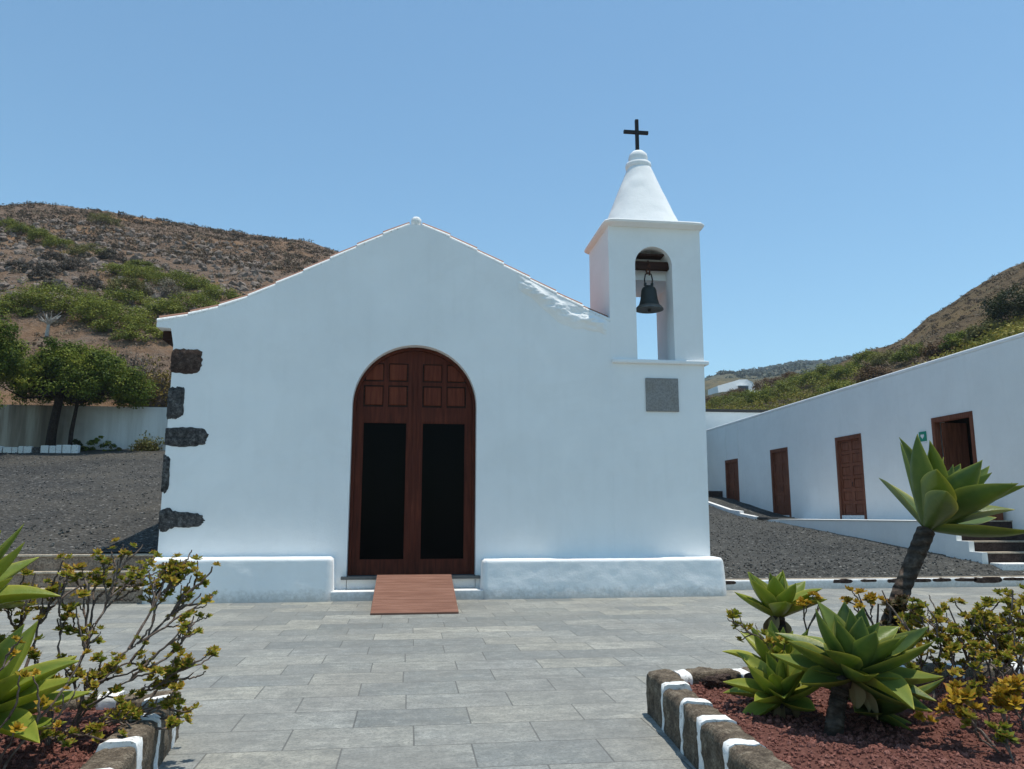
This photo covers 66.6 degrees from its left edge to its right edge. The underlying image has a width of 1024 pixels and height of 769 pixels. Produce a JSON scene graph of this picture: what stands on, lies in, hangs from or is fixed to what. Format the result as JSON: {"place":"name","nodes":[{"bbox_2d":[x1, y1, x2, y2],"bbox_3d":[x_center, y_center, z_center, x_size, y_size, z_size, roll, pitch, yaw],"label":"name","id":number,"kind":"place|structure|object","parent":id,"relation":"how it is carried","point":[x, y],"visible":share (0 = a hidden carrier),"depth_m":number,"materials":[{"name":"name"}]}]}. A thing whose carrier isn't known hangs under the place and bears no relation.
{"place":"outdoors","nodes":[
{"label":"outdoors","id":0,"kind":"place"},
{"bbox_2d":[0,449,164,553],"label":"gravel terrace","id":1,"kind":"structure","parent":0,"point":[142,526],"depth_m":19.95,"materials":[{"name":"gravel"}]},
{"bbox_2d":[0,314,34,378],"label":"juniper tree","id":2,"kind":"object","parent":1,"relation":"on","point":[12,359],"visible":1,"depth_m":30.32,"materials":[{"name":"green plant"}]},
{"bbox_2d":[0,445,79,452],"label":"painted kerb","id":3,"kind":"structure","parent":1,"relation":"on","point":[53,449],"depth_m":32.32,"materials":[{"name":"paint"}]},
{"bbox_2d":[0,335,159,445],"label":"juniper tree","id":4,"kind":"object","parent":1,"relation":"on","point":[56,368],"visible":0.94,"depth_m":32.96,"materials":[{"name":"green plant"}]},
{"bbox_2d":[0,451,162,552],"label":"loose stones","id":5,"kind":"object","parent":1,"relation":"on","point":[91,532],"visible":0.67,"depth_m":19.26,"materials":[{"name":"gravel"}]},
{"bbox_2d":[0,405,167,449],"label":"terrace wall","id":6,"kind":"structure","parent":1,"relation":"on","point":[27,425],"depth_m":34.53,"materials":[{"name":"paint"}]},
{"bbox_2d":[81,436,117,450],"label":"bush","id":7,"kind":"object","parent":1,"relation":"on","point":[96,441],"visible":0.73,"depth_m":33.88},
{"bbox_2d":[62,361,146,444],"bbox_3d":[-17.860,1.163,33.801,3.514,4.662,2.302,1,-10,-7],"label":"juniper tree","id":8,"kind":"object","parent":1,"relation":"on","point":[78,401],"visible":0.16,"depth_m":33.55,"materials":[{"name":"green plant"}]},
{"bbox_2d":[127,430,164,451],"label":"grass tuft","id":9,"kind":"object","parent":1,"relation":"on","point":[143,445],"visible":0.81,"depth_m":34.20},
{"bbox_2d":[69,552,148,553],"bbox_3d":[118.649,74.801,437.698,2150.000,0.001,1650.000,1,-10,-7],"label":"ground","id":10,"kind":"structure","parent":0,"point":[109,552],"depth_m":32.69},
{"bbox_2d":[706,332,1023,529],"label":"annex building","id":11,"kind":"structure","parent":10,"relation":"on","point":[836,454],"depth_m":24.80,"materials":[{"name":"white paint"}]},
{"bbox_2d":[728,462,737,499],"bbox_3d":[10.189,4.778,35.795,0.111,2.388,1.190,1,-10,-7],"label":"door leaf","id":12,"kind":"structure","parent":11,"relation":"in","point":[732,467],"depth_m":35.91,"materials":[{"name":"brown wood"}]},
{"bbox_2d":[773,451,788,514],"bbox_3d":[10.799,3.951,31.183,0.111,2.498,1.240,1,-10,-7],"label":"door leaf","id":13,"kind":"structure","parent":11,"relation":"in","point":[780,466],"depth_m":31.24,"materials":[{"name":"brown wood"}]},
{"bbox_2d":[839,438,863,514],"bbox_3d":[11.451,3.115,26.246,0.111,2.518,1.340,1,-10,-7],"label":"door leaf","id":14,"kind":"structure","parent":11,"relation":"in","point":[851,478],"depth_m":26.29,"materials":[{"name":"brown wood"}]},
{"bbox_2d":[941,423,969,470],"bbox_3d":[12.511,2.420,21.885,0.750,2.690,0.050,1,-10,-7],"label":"door leaf","id":15,"kind":"structure","parent":11,"relation":"in","point":[954,435],"depth_m":21.98,"materials":[{"name":"brown wood"}]},
{"bbox_2d":[757,517,1010,563],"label":"walkway","id":16,"kind":"structure","parent":10,"relation":"on","point":[900,533],"depth_m":21.22,"materials":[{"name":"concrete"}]},
{"bbox_2d":[0,204,336,406],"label":"hill","id":17,"kind":"structure","parent":0,"point":[32,324],"depth_m":64.10,"materials":[{"name":"soil"}]},
{"bbox_2d":[0,298,37,317],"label":"hillside shrub","id":18,"kind":"object","parent":17,"relation":"on","point":[27,311],"visible":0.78,"depth_m":49.35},
{"bbox_2d":[2,222,41,233],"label":"hillside shrub","id":19,"kind":"object","parent":17,"relation":"on","point":[15,227],"visible":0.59,"depth_m":81.46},
{"bbox_2d":[0,291,55,310],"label":"hillside shrub","id":20,"kind":"object","parent":17,"relation":"on","point":[13,301],"visible":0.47,"depth_m":50.47,"materials":[{"name":"plant"}]},
{"bbox_2d":[26,265,55,279],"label":"hillside shrub","id":21,"kind":"object","parent":17,"relation":"on","point":[36,272],"visible":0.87,"depth_m":60.82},
{"bbox_2d":[25,227,57,240],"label":"hillside shrub","id":22,"kind":"object","parent":17,"relation":"on","point":[33,233],"visible":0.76,"depth_m":78.37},
{"bbox_2d":[40,236,74,247],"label":"hillside shrub","id":23,"kind":"object","parent":17,"relation":"on","point":[49,241],"visible":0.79,"depth_m":75.05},
{"bbox_2d":[0,277,118,305],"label":"hillside shrub","id":24,"kind":"object","parent":17,"relation":"on","point":[42,294],"visible":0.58,"depth_m":51.03,"materials":[{"name":"plant"}]},
{"bbox_2d":[56,254,92,270],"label":"hillside shrub","id":25,"kind":"object","parent":17,"relation":"on","point":[69,262],"visible":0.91,"depth_m":65.45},
{"bbox_2d":[42,294,128,314],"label":"hillside shrub","id":26,"kind":"object","parent":17,"relation":"on","point":[58,305],"visible":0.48,"depth_m":50.08,"materials":[{"name":"plant"}]},
{"bbox_2d":[60,243,111,255],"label":"hillside shrub","id":27,"kind":"object","parent":17,"relation":"on","point":[83,248],"visible":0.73,"depth_m":71.87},
{"bbox_2d":[73,273,106,288],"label":"hillside shrub","id":28,"kind":"object","parent":17,"relation":"on","point":[91,280],"visible":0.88,"depth_m":59.10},
{"bbox_2d":[86,211,123,226],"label":"hillside shrub","id":29,"kind":"object","parent":17,"relation":"on","point":[102,216],"visible":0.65,"depth_m":93.39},
{"bbox_2d":[65,297,155,323],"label":"hillside shrub","id":30,"kind":"object","parent":17,"relation":"on","point":[102,306],"visible":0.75,"depth_m":49.01,"materials":[{"name":"plant"}]},
{"bbox_2d":[97,247,128,262],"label":"hillside shrub","id":31,"kind":"object","parent":17,"relation":"on","point":[113,253],"visible":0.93,"depth_m":71.77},
{"bbox_2d":[93,262,151,274],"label":"hillside shrub","id":32,"kind":"object","parent":17,"relation":"on","point":[114,267],"visible":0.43,"depth_m":64.55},
{"bbox_2d":[87,310,158,331],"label":"hillside shrub","id":33,"kind":"object","parent":17,"relation":"on","point":[107,322],"visible":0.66,"depth_m":47.73,"materials":[{"name":"plant"}]},
{"bbox_2d":[97,286,153,304],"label":"hillside shrub","id":34,"kind":"object","parent":17,"relation":"on","point":[134,296],"visible":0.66,"depth_m":54.32,"materials":[{"name":"plant"}]},
{"bbox_2d":[102,276,151,295],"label":"hillside shrub","id":35,"kind":"object","parent":17,"relation":"on","point":[132,281],"visible":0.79,"depth_m":58.66,"materials":[{"name":"plant"}]},
{"bbox_2d":[108,321,162,341],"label":"hillside shrub","id":36,"kind":"object","parent":17,"relation":"on","point":[130,334],"visible":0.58,"depth_m":45.70,"materials":[{"name":"plant"}]},
{"bbox_2d":[112,342,161,381],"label":"dry shrub","id":37,"kind":"object","parent":17,"relation":"on","point":[133,361],"visible":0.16,"depth_m":37.50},
{"bbox_2d":[0,218,274,322],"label":"hill stones","id":38,"kind":"object","parent":17,"relation":"on","point":[95,261],"visible":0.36,"depth_m":74.26,"materials":[{"name":"stone"}]},
{"bbox_2d":[112,265,183,282],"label":"hillside shrub","id":39,"kind":"object","parent":17,"relation":"on","point":[132,273],"visible":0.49,"depth_m":63.77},
{"bbox_2d":[125,354,171,406],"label":"dry shrub","id":40,"kind":"object","parent":17,"relation":"on","point":[160,399],"visible":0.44,"depth_m":35.66,"materials":[{"name":"plant"}]},
{"bbox_2d":[133,299,187,315],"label":"hillside shrub","id":41,"kind":"object","parent":17,"relation":"on","point":[162,306],"visible":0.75,"depth_m":52.38,"materials":[{"name":"plant"}]},
{"bbox_2d":[0,201,334,406],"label":"dry scrub","id":42,"kind":"object","parent":17,"relation":"on","point":[33,343],"visible":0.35,"depth_m":79.52,"materials":[{"name":"plant"}]},
{"bbox_2d":[144,276,190,298],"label":"hillside shrub","id":43,"kind":"object","parent":17,"relation":"on","point":[166,288],"visible":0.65,"depth_m":59.50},
{"bbox_2d":[0,200,338,272],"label":"dark scrub","id":44,"kind":"object","parent":17,"relation":"on","point":[217,231],"visible":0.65,"depth_m":92.62,"materials":[{"name":"plant"}]},
{"bbox_2d":[142,269,202,287],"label":"hillside shrub","id":45,"kind":"object","parent":17,"relation":"on","point":[178,274],"visible":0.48,"depth_m":63.05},
{"bbox_2d":[153,289,218,310],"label":"hillside shrub","id":46,"kind":"object","parent":17,"relation":"on","point":[194,301],"visible":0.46,"depth_m":54.75,"materials":[{"name":"plant"}]},
{"bbox_2d":[176,274,222,289],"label":"hillside shrub","id":47,"kind":"object","parent":17,"relation":"on","point":[197,285],"visible":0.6,"depth_m":62.50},
{"bbox_2d":[188,285,242,299],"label":"hillside shrub","id":48,"kind":"object","parent":17,"relation":"on","point":[210,291],"visible":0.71,"depth_m":60.14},
{"bbox_2d":[142,119,726,603],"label":"church","id":49,"kind":"structure","parent":0,"point":[414,397],"depth_m":14.96,"materials":[{"name":"paint"}]},
{"bbox_2d":[351,351,417,574],"bbox_3d":[-2.424,1.444,14.912,1.144,4.274,0.072,1,-10,-7],"label":"door leaf","id":50,"kind":"structure","parent":49,"relation":"in","point":[385,438],"depth_m":14.89,"materials":[{"name":"brown wood"}]},
{"bbox_2d":[412,351,471,574],"bbox_3d":[-1.332,1.468,15.062,1.114,4.274,0.054,1,-10,-7],"label":"door leaf","id":51,"kind":"structure","parent":49,"relation":"in","point":[443,454],"depth_m":15.04,"materials":[{"name":"brown wood"}]},
{"bbox_2d":[636,263,663,313],"bbox_3d":[2.830,-2.039,16.154,0.578,1.094,0.578,1,-10,-7],"label":"church bell","id":52,"kind":"object","parent":49,"relation":"hanging from","point":[649,303],"visible":0.98,"depth_m":16.00,"materials":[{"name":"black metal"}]},
{"bbox_2d":[645,378,678,411],"bbox_3d":[2.992,0.206,15.536,0.670,0.670,0.034,1,-10,-7],"label":"plaque","id":53,"kind":"object","parent":49,"relation":"attached to","point":[662,394],"visible":1,"depth_m":15.52,"materials":[{"name":"stone"}]},
{"bbox_2d":[0,586,1023,768],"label":"paving","id":54,"kind":"structure","parent":0,"point":[521,684],"depth_m":7.58,"materials":[{"name":"stone"}]},
{"bbox_2d":[2,553,155,604],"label":"terrace steps","id":55,"kind":"structure","parent":54,"relation":"on","point":[44,566],"depth_m":13.58,"materials":[{"name":"stone"}]},
{"bbox_2d":[53,689,181,768],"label":"stone planter","id":56,"kind":"object","parent":54,"relation":"on","point":[143,744],"visible":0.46,"depth_m":4.44,"materials":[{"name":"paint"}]},
{"bbox_2d":[0,707,120,768],"bbox_3d":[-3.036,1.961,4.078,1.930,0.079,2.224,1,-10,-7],"label":"red gravel","id":57,"kind":"structure","parent":56,"relation":"in","point":[55,758],"depth_m":4.25,"materials":[{"name":"gravel"}]},
{"bbox_2d":[0,523,59,608],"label":"agave plant","id":58,"kind":"object","parent":57,"relation":"on","point":[11,596],"visible":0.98,"depth_m":4.41,"materials":[{"name":"green plant"}]},
{"bbox_2d":[0,621,91,742],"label":"agave plant","id":59,"kind":"object","parent":57,"relation":"on","point":[25,710],"visible":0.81,"depth_m":3.98,"materials":[{"name":"green plant"}]},
{"bbox_2d":[0,635,93,768],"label":"branching succulent","id":60,"kind":"object","parent":57,"relation":"on","point":[42,701],"visible":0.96,"depth_m":3.81,"materials":[{"name":"green plant"}]},
{"bbox_2d":[0,537,220,746],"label":"branching succulent","id":61,"kind":"object","parent":57,"relation":"on","point":[176,570],"visible":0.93,"depth_m":4.73,"materials":[{"name":"green plant"}]},
{"bbox_2d":[370,574,458,614],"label":"wooden ramp","id":62,"kind":"structure","parent":54,"relation":"on","point":[416,594],"depth_m":12.87,"materials":[{"name":"brown wood"}]},
{"bbox_2d":[647,661,1023,768],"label":"stone planter","id":63,"kind":"object","parent":54,"relation":"on","point":[700,732],"visible":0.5,"depth_m":4.88,"materials":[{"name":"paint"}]},
{"bbox_2d":[688,671,1023,768],"bbox_3d":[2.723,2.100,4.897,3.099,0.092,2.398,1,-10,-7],"label":"red gravel","id":64,"kind":"structure","parent":63,"relation":"in","point":[848,739],"depth_m":4.49,"materials":[{"name":"gravel"}]},
{"bbox_2d":[701,673,734,687],"bbox_3d":[1.525,2.192,5.769,0.266,0.113,0.144,1,-10,-7],"label":"lava rock","id":65,"kind":"object","parent":64,"relation":"on","point":[716,680],"visible":0.88,"depth_m":5.72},
{"bbox_2d":[726,608,790,662],"bbox_3d":[1.652,1.841,5.189,0.430,0.684,0.180,-3,-10,18],"label":"branching succulent","id":66,"kind":"object","parent":64,"relation":"on","point":[733,613],"visible":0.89,"depth_m":5.24,"materials":[{"name":"green plant"}]},
{"bbox_2d":[722,620,807,671],"bbox_3d":[1.813,1.959,5.379,0.719,0.616,0.616,1,-10,-7],"label":"agave plant","id":67,"kind":"object","parent":64,"relation":"on","point":[759,646],"visible":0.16,"depth_m":5.36,"materials":[{"name":"green plant"}]},
{"bbox_2d":[723,647,819,717],"bbox_3d":[1.722,1.957,4.998,0.678,0.522,0.727,1,-10,-7],"label":"agave plant","id":68,"kind":"object","parent":64,"relation":"on","point":[774,687],"visible":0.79,"depth_m":4.97,"materials":[{"name":"green plant"}]},
{"bbox_2d":[735,570,826,633],"bbox_3d":[1.998,1.855,5.767,0.644,0.946,0.541,1,-10,-7],"label":"agave plant","id":69,"kind":"object","parent":64,"relation":"on","point":[777,596],"visible":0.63,"depth_m":5.76,"materials":[{"name":"green plant"}]},
{"bbox_2d":[794,590,823,635],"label":"branching succulent","id":70,"kind":"object","parent":64,"relation":"on","point":[817,596],"visible":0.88,"depth_m":5.64,"materials":[{"name":"orange plant"}]},
{"bbox_2d":[771,601,943,735],"bbox_3d":[2.075,1.763,4.755,0.926,0.824,0.979,1,-10,-7],"label":"agave plant","id":71,"kind":"object","parent":64,"relation":"on","point":[857,659],"visible":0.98,"depth_m":4.64,"materials":[{"name":"green plant"}]},
{"bbox_2d":[839,585,885,624],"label":"branching succulent","id":72,"kind":"object","parent":64,"relation":"on","point":[870,598],"visible":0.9,"depth_m":5.69,"materials":[{"name":"orange plant"}]},
{"bbox_2d":[825,669,943,730],"bbox_3d":[2.291,1.978,4.835,0.671,0.619,0.815,-7,-12,35],"label":"agave plant","id":73,"kind":"object","parent":64,"relation":"on","point":[888,711],"visible":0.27,"depth_m":4.76,"materials":[{"name":"green plant"}]},
{"bbox_2d":[879,594,917,633],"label":"branching succulent","id":74,"kind":"object","parent":64,"relation":"on","point":[897,603],"visible":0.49,"depth_m":5.81,"materials":[{"name":"green plant"}]},
{"bbox_2d":[882,590,1014,708],"bbox_3d":[2.921,1.808,5.288,0.762,0.786,0.635,1,-10,-7],"label":"branching succulent","id":75,"kind":"object","parent":64,"relation":"on","point":[950,648],"visible":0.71,"depth_m":5.24,"materials":[{"name":"green plant"}]},
{"bbox_2d":[879,434,1023,628],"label":"agave plant","id":76,"kind":"object","parent":64,"relation":"on","point":[957,500],"visible":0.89,"depth_m":6.13,"materials":[{"name":"green plant"}]},
{"bbox_2d":[913,679,995,746],"bbox_3d":[2.488,1.864,4.367,0.393,0.371,0.268,1,-10,-7],"label":"branching succulent","id":77,"kind":"object","parent":64,"relation":"on","point":[957,697],"visible":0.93,"depth_m":4.35,"materials":[{"name":"yellow plant"}]},
{"bbox_2d":[939,583,1023,707],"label":"branching succulent","id":78,"kind":"object","parent":64,"relation":"on","point":[997,638],"visible":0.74,"depth_m":5.33,"materials":[{"name":"green plant"}]},
{"bbox_2d":[947,624,1023,728],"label":"branching succulent","id":79,"kind":"object","parent":64,"relation":"on","point":[1014,648],"visible":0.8,"depth_m":4.74,"materials":[{"name":"yellow-orange leaf"},{"name":"twig"}]},
{"bbox_2d":[960,706,1019,761],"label":"branching succulent","id":80,"kind":"object","parent":64,"relation":"on","point":[1002,734],"visible":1,"depth_m":4.17,"materials":[{"name":"green plant"}]},
{"bbox_2d":[962,588,1023,681],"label":"branching succulent","id":81,"kind":"object","parent":64,"relation":"on","point":[997,591],"visible":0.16,"depth_m":5.83,"materials":[{"name":"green plant"}]},
{"bbox_2d":[988,673,1023,736],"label":"branching succulent","id":82,"kind":"object","parent":64,"relation":"on","point":[1008,694],"visible":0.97,"depth_m":4.42,"materials":[{"name":"yellow plant"}]},
{"bbox_2d":[725,576,1023,589],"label":"yard kerb","id":83,"kind":"structure","parent":54,"relation":"on","point":[889,582],"depth_m":16.26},
{"bbox_2d":[0,0,1023,377],"label":"sky","id":84,"kind":"structure","parent":0,"point":[851,170],"materials":[{"name":"blue"}]},
{"bbox_2d":[705,357,845,397],"bbox_3d":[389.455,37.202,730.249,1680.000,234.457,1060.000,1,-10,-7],"label":"hill","id":85,"kind":"structure","parent":0,"point":[714,381],"depth_m":311.95,"materials":[{"name":"plant"}]},
{"bbox_2d":[708,379,753,394],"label":"white house","id":86,"kind":"structure","parent":85,"relation":"on","point":[744,383],"depth_m":171.21,"materials":[{"name":"paint"}]},
{"bbox_2d":[705,355,853,380],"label":"woodland","id":87,"kind":"object","parent":85,"relation":"on","point":[742,373],"visible":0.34,"depth_m":576.44,"materials":[{"name":"plant"}]},
{"bbox_2d":[705,263,1023,409],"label":"hill","id":88,"kind":"structure","parent":0,"point":[963,322],"depth_m":84.76,"materials":[{"name":"soil"}]},
{"bbox_2d":[706,395,740,406],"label":"hillside shrub","id":89,"kind":"object","parent":88,"relation":"on","point":[729,400],"visible":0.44,"depth_m":86.95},
{"bbox_2d":[742,386,777,404],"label":"hillside shrub","id":90,"kind":"object","parent":88,"relation":"on","point":[753,395],"visible":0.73,"depth_m":83.45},
{"bbox_2d":[758,379,804,399],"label":"hillside shrub","id":91,"kind":"object","parent":88,"relation":"on","point":[779,384],"visible":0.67,"depth_m":84.57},
{"bbox_2d":[788,369,830,386],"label":"hillside shrub","id":92,"kind":"object","parent":88,"relation":"on","point":[811,377],"visible":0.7,"depth_m":88.36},
{"bbox_2d":[813,379,854,395],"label":"hillside shrub","id":93,"kind":"object","parent":88,"relation":"on","point":[840,384],"visible":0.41,"depth_m":67.53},
{"bbox_2d":[827,361,865,380],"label":"hillside shrub","id":94,"kind":"object","parent":88,"relation":"on","point":[837,372],"visible":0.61,"depth_m":79.07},
{"bbox_2d":[705,313,1023,409],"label":"green scrub","id":95,"kind":"object","parent":88,"relation":"on","point":[1006,331],"visible":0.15,"depth_m":70.83,"materials":[{"name":"plant"}]},
{"bbox_2d":[844,348,884,365],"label":"hillside shrub","id":96,"kind":"object","parent":88,"relation":"on","point":[861,357],"visible":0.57,"depth_m":86.65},
{"bbox_2d":[707,262,1023,409],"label":"dry scrub","id":97,"kind":"object","parent":88,"relation":"on","point":[930,332],"visible":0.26,"depth_m":81.10,"materials":[{"name":"plant"}]},
{"bbox_2d":[853,362,892,382],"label":"hillside shrub","id":98,"kind":"object","parent":88,"relation":"on","point":[872,372],"visible":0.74,"depth_m":67.66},
{"bbox_2d":[868,349,904,365],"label":"hillside shrub","id":99,"kind":"object","parent":88,"relation":"on","point":[882,359],"visible":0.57,"depth_m":79.14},
{"bbox_2d":[887,342,927,364],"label":"hillside shrub","id":100,"kind":"object","parent":88,"relation":"on","point":[900,355],"visible":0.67,"depth_m":70.17,"materials":[{"name":"plant"}]},
{"bbox_2d":[917,340,955,360],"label":"hillside shrub","id":101,"kind":"object","parent":88,"relation":"on","point":[932,349],"visible":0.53,"depth_m":60.10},
{"bbox_2d":[938,327,980,350],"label":"hillside shrub","id":102,"kind":"object","parent":88,"relation":"on","point":[955,340],"visible":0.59,"depth_m":57.60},
{"bbox_2d":[964,317,1009,341],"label":"hillside shrub","id":103,"kind":"object","parent":88,"relation":"on","point":[973,332],"visible":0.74,"depth_m":55.07,"materials":[{"name":"plant"}]},
{"bbox_2d":[975,282,1023,327],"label":"hillside shrub","id":104,"kind":"object","parent":88,"relation":"on","point":[995,305],"visible":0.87,"depth_m":55.38,"materials":[{"name":"plant"}]},
{"bbox_2d":[708,497,1023,578],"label":"gravel yard","id":105,"kind":"structure","parent":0,"point":[734,504],"depth_m":18.96,"materials":[{"name":"gravel"}]},
{"bbox_2d":[708,501,758,519],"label":"sloping kerb","id":106,"kind":"structure","parent":105,"relation":"on","point":[735,512],"depth_m":31.08,"materials":[{"name":"paint"}]},
{"bbox_2d":[706,409,768,490],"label":"yard wall","id":107,"kind":"structure","parent":105,"relation":"on","point":[716,417],"depth_m":40.69,"materials":[{"name":"paint"}]},
{"bbox_2d":[961,520,1023,563],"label":"stone steps","id":108,"kind":"structure","parent":105,"relation":"on","point":[1012,550],"depth_m":18.18,"materials":[{"name":"stone"}]},
{"bbox_2d":[990,562,1023,569],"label":"white footing","id":109,"kind":"object","parent":105,"relation":"on","point":[1012,566],"visible":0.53,"depth_m":17.25,"materials":[{"name":"paint"}]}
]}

